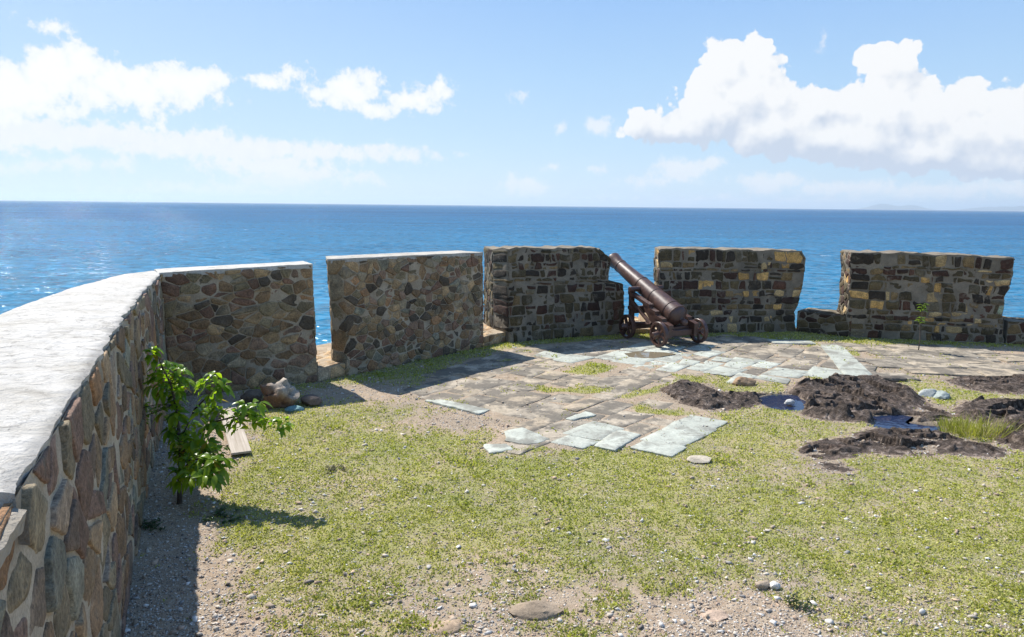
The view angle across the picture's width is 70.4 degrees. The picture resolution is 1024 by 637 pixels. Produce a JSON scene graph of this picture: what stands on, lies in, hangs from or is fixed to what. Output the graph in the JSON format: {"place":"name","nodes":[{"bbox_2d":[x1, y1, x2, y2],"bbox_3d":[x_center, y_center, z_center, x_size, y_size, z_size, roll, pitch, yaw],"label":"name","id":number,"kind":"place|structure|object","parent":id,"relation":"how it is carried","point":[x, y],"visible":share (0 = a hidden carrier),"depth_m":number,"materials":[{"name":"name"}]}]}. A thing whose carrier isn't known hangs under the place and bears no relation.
{"place":"outdoors","nodes":[
{"label":"outdoors","id":0,"kind":"place"},
{"bbox_2d":[0,200,1023,345],"bbox_3d":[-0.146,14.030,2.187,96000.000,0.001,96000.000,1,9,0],"label":"sea","id":1,"kind":"structure","parent":0,"point":[48,248],"depth_m":355.33,"materials":[{"name":"blue liquid"}]},
{"bbox_2d":[0,0,1023,209],"label":"sky","id":2,"kind":"structure","parent":0,"point":[786,104],"materials":[{"name":"blue"}]},
{"bbox_2d":[123,331,1023,636],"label":"ground","id":3,"kind":"structure","parent":0,"point":[441,577],"depth_m":5.08,"materials":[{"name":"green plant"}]},
{"bbox_2d":[0,271,170,636],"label":"parapet wall","id":4,"kind":"structure","parent":3,"relation":"on","point":[79,442],"depth_m":3.20,"materials":[{"name":"stone"}]},
{"bbox_2d":[141,518,164,530],"bbox_3d":[-2.451,1.413,4.950,0.253,0.036,0.173,4,10,22],"label":"weed plant","id":5,"kind":"object","parent":3,"relation":"on","point":[148,524],"visible":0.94,"depth_m":4.95,"materials":[{"name":"green plant"}]},
{"bbox_2d":[140,346,294,503],"bbox_3d":[-2.367,0.820,5.427,1.504,1.130,0.616,5,10,24],"label":"leafy shrub","id":6,"kind":"object","parent":3,"relation":"on","point":[183,449],"visible":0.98,"depth_m":5.47,"materials":[{"name":"green plant"}]},
{"bbox_2d":[202,505,242,523],"bbox_3d":[-2.021,1.389,5.141,0.261,0.032,0.284,1,9,0],"label":"weed plant","id":7,"kind":"object","parent":3,"relation":"on","point":[217,511],"visible":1,"depth_m":5.12,"materials":[{"name":"green plant"}]},
{"bbox_2d":[217,402,251,454],"bbox_3d":[-2.701,1.042,7.023,0.170,0.023,1.502,-4,12,-26],"label":"wooden plank","id":8,"kind":"object","parent":3,"relation":"on","point":[237,441],"visible":0.7,"depth_m":6.70,"materials":[{"name":"beige wood"}]},
{"bbox_2d":[154,261,317,395],"bbox_3d":[-3.295,0.875,8.867,1.738,3.072,0.592,-4,10,-28],"label":"stone merlon","id":9,"kind":"object","parent":3,"relation":"on","point":[244,326],"visible":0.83,"depth_m":8.54,"materials":[{"name":"stone"}]},
{"bbox_2d":[240,389,262,402],"bbox_3d":[-2.924,0.872,8.130,0.238,0.142,0.233,1,9,0],"label":"stone block","id":10,"kind":"object","parent":3,"relation":"on","point":[248,396],"depth_m":8.05,"materials":[{"name":"grey stone"}]},
{"bbox_2d":[260,377,299,407],"bbox_3d":[-2.511,0.813,7.890,0.422,0.331,0.316,1,9,0],"label":"boulder","id":11,"kind":"object","parent":3,"relation":"on","point":[282,393],"visible":0.9,"depth_m":7.80,"materials":[{"name":"stone"}]},
{"bbox_2d":[284,405,303,411],"bbox_3d":[-2.330,0.965,7.760,0.207,0.062,0.146,1,9,0],"label":"stone block","id":12,"kind":"object","parent":3,"relation":"on","point":[293,408],"depth_m":7.73,"materials":[{"name":"grey stone"}]},
{"bbox_2d":[300,394,321,404],"bbox_3d":[-2.216,0.885,7.985,0.245,0.108,0.185,6,11,33],"label":"stone block","id":13,"kind":"object","parent":3,"relation":"on","point":[310,399],"depth_m":7.93,"materials":[{"name":"grey stone"}]},
{"bbox_2d":[316,343,344,381],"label":"embrasure sill","id":14,"kind":"structure","parent":3,"relation":"on","point":[328,368],"depth_m":9.31,"materials":[{"name":"beige stone"}]},
{"bbox_2d":[324,464,345,472],"bbox_3d":[-1.478,1.255,6.065,0.184,0.024,0.204,-3,10,-22],"label":"weed plant","id":15,"kind":"object","parent":3,"relation":"on","point":[333,466],"visible":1,"depth_m":6.07,"materials":[{"name":"green plant"}]},
{"bbox_2d":[326,250,483,375],"bbox_3d":[-1.558,0.601,10.594,0.776,3.116,2.776,8,12,40],"label":"stone merlon","id":16,"kind":"object","parent":3,"relation":"on","point":[387,310],"visible":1,"depth_m":10.03,"materials":[{"name":"stone"}]},
{"bbox_2d":[426,619,461,635],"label":"flat stone","id":17,"kind":"object","parent":3,"relation":"on","point":[453,626],"visible":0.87,"depth_m":3.77,"materials":[{"name":"beige stone"}]},
{"bbox_2d":[483,323,505,346],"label":"embrasure sill","id":18,"kind":"structure","parent":3,"relation":"on","point":[491,335],"depth_m":11.65,"materials":[{"name":"beige stone"}]},
{"bbox_2d":[506,600,563,620],"bbox_3d":[0.138,1.595,3.932,0.345,0.080,0.227,-2,9,-17],"label":"layered rock","id":19,"kind":"object","parent":3,"relation":"on","point":[542,610],"visible":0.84,"depth_m":3.91,"materials":[{"name":"stone"}]},
{"bbox_2d":[483,245,624,342],"bbox_3d":[0.680,0.280,12.720,2.326,3.142,1.196,-4,10,-26],"label":"stone merlon","id":20,"kind":"object","parent":3,"relation":"on","point":[534,293],"visible":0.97,"depth_m":12.04,"materials":[{"name":"grey stone"}]},
{"bbox_2d":[140,331,1023,636],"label":"grass","id":21,"kind":"structure","parent":3,"relation":"on","point":[830,513],"depth_m":5.18,"materials":[{"name":"green plant"}]},
{"bbox_2d":[624,316,656,333],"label":"embrasure sill","id":22,"kind":"structure","parent":3,"relation":"on","point":[643,330],"depth_m":12.69,"materials":[{"name":"beige stone"}]},
{"bbox_2d":[638,313,647,321],"bbox_3d":[2.512,0.019,13.626,0.281,0.688,0.950,1,9,0],"label":"masonry stub","id":23,"kind":"object","parent":3,"relation":"on","point":[640,318],"visible":0.12,"depth_m":13.50,"materials":[{"name":"stone"}]},
{"bbox_2d":[687,455,710,462],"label":"flat stone","id":24,"kind":"object","parent":3,"relation":"on","point":[699,459],"visible":1,"depth_m":6.35,"materials":[{"name":"beige stone"}]},
{"bbox_2d":[660,379,761,410],"bbox_3d":[2.389,1.060,8.564,1.445,0.516,1.459,1,9,0],"label":"rock outcrop","id":25,"kind":"object","parent":3,"relation":"on","point":[692,394],"visible":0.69,"depth_m":8.37,"materials":[{"name":"stone"}]},
{"bbox_2d":[700,609,728,621],"bbox_3d":[1.095,1.614,3.941,0.136,0.030,0.145,9,12,44],"label":"flat stone","id":26,"kind":"object","parent":3,"relation":"on","point":[719,615],"visible":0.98,"depth_m":3.93,"materials":[{"name":"beige stone"}]},
{"bbox_2d":[653,246,805,332],"bbox_3d":[3.850,0.250,13.234,2.791,3.108,0.705,-1,9,-9],"label":"stone merlon","id":27,"kind":"object","parent":3,"relation":"on","point":[732,290],"visible":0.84,"depth_m":12.84,"materials":[{"name":"grey stone"}]},
{"bbox_2d":[755,580,768,589],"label":"flat stone","id":28,"kind":"object","parent":3,"relation":"on","point":[761,585],"visible":1,"depth_m":4.23,"materials":[{"name":"beige stone"}]},
{"bbox_2d":[769,581,780,589],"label":"flat stone","id":29,"kind":"object","parent":3,"relation":"on","point":[774,585],"visible":1,"depth_m":4.23,"materials":[{"name":"grey stone"}]},
{"bbox_2d":[759,394,805,410],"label":"puddle","id":30,"kind":"object","parent":3,"relation":"on","point":[776,401],"visible":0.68,"depth_m":8.42,"materials":[{"name":"blue liquid"}]},
{"bbox_2d":[784,399,794,404],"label":"flat stone","id":31,"kind":"object","parent":30,"relation":"on","point":[789,401],"visible":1,"depth_m":8.25,"materials":[{"name":"grey stone"}]},
{"bbox_2d":[784,591,816,612],"bbox_3d":[1.619,1.579,4.024,0.132,0.077,0.195,-6,11,-35],"label":"weed plant","id":32,"kind":"object","parent":3,"relation":"on","point":[806,605],"visible":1,"depth_m":4.03,"materials":[{"name":"green plant"}]},
{"bbox_2d":[796,307,851,337],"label":"embrasure sill","id":33,"kind":"structure","parent":3,"relation":"on","point":[822,321],"depth_m":12.84,"materials":[{"name":"grey stone"}]},
{"bbox_2d":[817,462,852,471],"bbox_3d":[2.761,1.318,6.273,0.591,0.120,0.487,1,9,0],"label":"rock outcrop","id":34,"kind":"object","parent":3,"relation":"on","point":[830,465],"visible":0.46,"depth_m":6.21,"materials":[{"name":"stone"}]},
{"bbox_2d":[762,372,925,422],"bbox_3d":[3.967,1.052,8.550,2.191,0.570,2.115,1,9,0],"label":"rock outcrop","id":35,"kind":"object","parent":3,"relation":"on","point":[835,396],"visible":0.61,"depth_m":8.35,"materials":[{"name":"stone"}]},
{"bbox_2d":[881,375,906,381],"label":"flat stone","id":36,"kind":"object","parent":3,"relation":"on","point":[894,378],"visible":0.69,"depth_m":9.37,"materials":[{"name":"grey stone"}]},
{"bbox_2d":[797,427,1006,459],"bbox_3d":[3.623,1.334,6.928,2.185,0.504,1.158,1,9,0],"label":"rock outcrop","id":37,"kind":"object","parent":3,"relation":"on","point":[898,441],"visible":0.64,"depth_m":6.76,"materials":[{"name":"stone"}]},
{"bbox_2d":[873,415,944,431],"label":"puddle","id":38,"kind":"object","parent":3,"relation":"on","point":[896,421],"visible":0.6,"depth_m":7.64,"materials":[{"name":"blue liquid"}]},
{"bbox_2d":[915,304,927,349],"bbox_3d":[6.387,0.158,11.347,0.194,0.785,0.204,7,11,35],"label":"seedling","id":39,"kind":"object","parent":3,"relation":"on","point":[922,307],"visible":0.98,"depth_m":11.32,"materials":[{"name":"green plant"}]},
{"bbox_2d":[836,250,1014,343],"bbox_3d":[7.071,0.380,12.671,2.587,3.090,0.712,2,9,11],"label":"stone merlon","id":40,"kind":"object","parent":3,"relation":"on","point":[883,294],"visible":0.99,"depth_m":12.27,"materials":[{"name":"grey stone"}]},
{"bbox_2d":[918,389,936,396],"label":"pale stone","id":41,"kind":"object","parent":3,"relation":"on","point":[927,392],"visible":0.67,"depth_m":8.67,"materials":[{"name":"grey stone"}]},
{"bbox_2d":[908,402,955,422],"bbox_3d":[4.470,1.207,7.986,0.890,0.446,1.084,1,9,0],"label":"rock outcrop","id":42,"kind":"object","parent":3,"relation":"on","point":[931,412],"visible":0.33,"depth_m":7.87,"materials":[{"name":"stone"}]},
{"bbox_2d":[933,390,949,399],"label":"pale stone","id":43,"kind":"object","parent":3,"relation":"on","point":[940,394],"visible":0.84,"depth_m":8.56,"materials":[{"name":"grey stone"}]},
{"bbox_2d":[935,416,964,427],"bbox_3d":[4.560,1.063,7.480,0.348,0.110,0.243,-1,9,-11],"label":"grass tuft","id":44,"kind":"object","parent":3,"relation":"on","point":[948,421],"visible":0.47,"depth_m":7.50,"materials":[{"name":"green plant"}]},
{"bbox_2d":[928,410,1022,439],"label":"grass tuft","id":45,"kind":"object","parent":3,"relation":"on","point":[966,426],"visible":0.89,"depth_m":7.18,"materials":[{"name":"green plant"}]},
{"bbox_2d":[946,374,1023,394],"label":"rock outcrop","id":46,"kind":"object","parent":3,"relation":"on","point":[1013,384],"visible":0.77,"depth_m":9.19,"materials":[{"name":"stone"}]},
{"bbox_2d":[953,395,1023,450],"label":"rock outcrop","id":47,"kind":"object","parent":3,"relation":"on","point":[1008,409],"visible":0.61,"depth_m":7.72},
{"bbox_2d":[1003,316,1023,344],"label":"embrasure sill","id":48,"kind":"structure","parent":3,"relation":"on","point":[1013,330],"depth_m":12.08,"materials":[{"name":"grey stone"}]},
{"bbox_2d":[404,334,1023,457],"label":"paving","id":49,"kind":"structure","parent":0,"point":[525,435],"depth_m":9.59,"materials":[{"name":"stone"}]},
{"bbox_2d":[625,351,673,357],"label":"stone","id":50,"kind":"object","parent":49,"relation":"on","point":[640,354],"visible":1,"depth_m":10.83,"materials":[{"name":"beige stone"}]},
{"bbox_2d":[609,253,707,346],"bbox_3d":[2.268,-0.371,12.225,1.056,1.353,2.124,-4,10,-27],"label":"cannon","id":51,"kind":"object","parent":49,"relation":"on","point":[666,313],"visible":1,"depth_m":11.75,"materials":[{"name":"metal"}]},
{"bbox_2d":[732,376,755,385],"bbox_3d":[2.922,0.787,9.132,0.320,0.113,0.203,1,9,0],"label":"stone block","id":52,"kind":"object","parent":49,"relation":"on","point":[742,381],"depth_m":9.08,"materials":[{"name":"beige stone"}]},
{"bbox_2d":[859,204,1023,210],"bbox_3d":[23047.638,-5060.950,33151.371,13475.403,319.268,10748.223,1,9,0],"label":"hills","id":53,"kind":"structure","parent":0,"point":[914,207],"depth_m":34218.16,"materials":[{"name":"blue"}]}
]}

